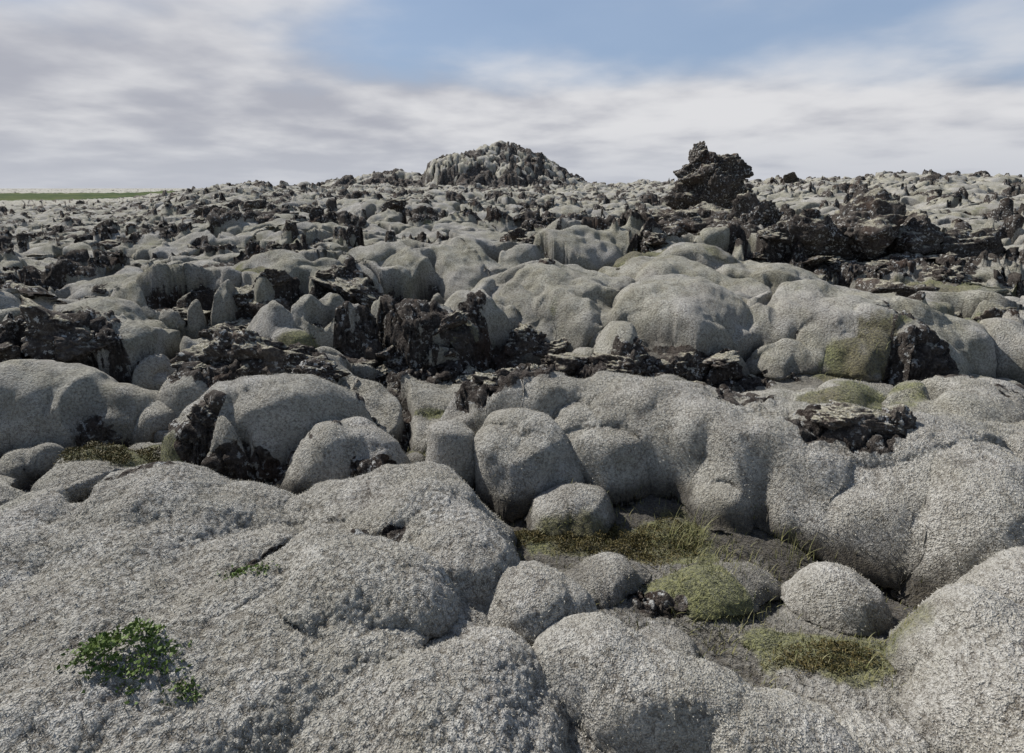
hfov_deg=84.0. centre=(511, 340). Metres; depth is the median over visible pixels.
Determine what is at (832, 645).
crowberry mat
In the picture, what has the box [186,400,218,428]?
lava boulder
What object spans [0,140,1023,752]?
lava field
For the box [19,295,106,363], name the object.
lava boulder
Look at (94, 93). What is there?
sky
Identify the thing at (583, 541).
crowberry mat
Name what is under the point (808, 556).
grass tuft
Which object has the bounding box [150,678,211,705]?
dwarf willow shrub
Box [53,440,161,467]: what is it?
crowberry mat
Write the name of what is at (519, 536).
crowberry mat
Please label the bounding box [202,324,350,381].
rock outcrop
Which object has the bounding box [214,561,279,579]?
dwarf willow shrub
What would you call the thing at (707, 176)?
rock pinnacle
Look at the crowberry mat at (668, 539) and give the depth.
2.79 m
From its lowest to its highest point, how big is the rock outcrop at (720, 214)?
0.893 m
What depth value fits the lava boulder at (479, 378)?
3.63 m
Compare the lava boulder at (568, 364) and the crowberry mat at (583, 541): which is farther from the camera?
the lava boulder at (568, 364)
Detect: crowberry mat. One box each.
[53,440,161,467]
[514,528,550,551]
[517,522,661,561]
[615,515,707,569]
[761,635,892,681]
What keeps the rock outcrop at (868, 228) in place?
on the lava field
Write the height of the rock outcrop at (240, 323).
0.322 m
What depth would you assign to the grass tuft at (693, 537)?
2.78 m
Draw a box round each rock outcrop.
[198,317,251,340]
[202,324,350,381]
[380,348,415,388]
[503,322,569,361]
[658,187,1005,267]
[689,209,735,233]
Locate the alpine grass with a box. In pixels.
[66,248,1006,689]
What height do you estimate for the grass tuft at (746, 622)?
0.186 m
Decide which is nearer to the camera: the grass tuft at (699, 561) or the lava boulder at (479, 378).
the grass tuft at (699, 561)
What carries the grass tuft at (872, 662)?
on the lava field
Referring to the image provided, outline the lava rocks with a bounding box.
[0,152,1021,453]
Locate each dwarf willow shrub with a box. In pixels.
[57,616,194,703]
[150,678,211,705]
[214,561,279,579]
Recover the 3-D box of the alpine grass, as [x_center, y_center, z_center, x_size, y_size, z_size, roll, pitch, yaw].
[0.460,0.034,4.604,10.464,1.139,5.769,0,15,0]
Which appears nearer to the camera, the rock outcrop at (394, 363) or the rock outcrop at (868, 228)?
the rock outcrop at (394, 363)
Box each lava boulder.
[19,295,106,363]
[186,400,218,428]
[469,364,539,385]
[540,351,709,381]
[811,399,916,439]
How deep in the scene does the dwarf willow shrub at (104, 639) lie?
1.69 m
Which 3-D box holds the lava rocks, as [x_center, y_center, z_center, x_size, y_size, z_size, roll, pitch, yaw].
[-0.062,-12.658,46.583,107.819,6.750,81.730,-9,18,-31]
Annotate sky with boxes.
[0,0,1023,187]
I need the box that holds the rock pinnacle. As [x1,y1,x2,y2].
[648,141,753,229]
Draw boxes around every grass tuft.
[657,501,715,552]
[670,560,772,654]
[677,535,781,611]
[770,500,836,567]
[851,640,906,687]
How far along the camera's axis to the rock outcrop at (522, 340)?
5.07 m
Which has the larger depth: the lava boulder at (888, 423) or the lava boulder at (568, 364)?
the lava boulder at (568, 364)

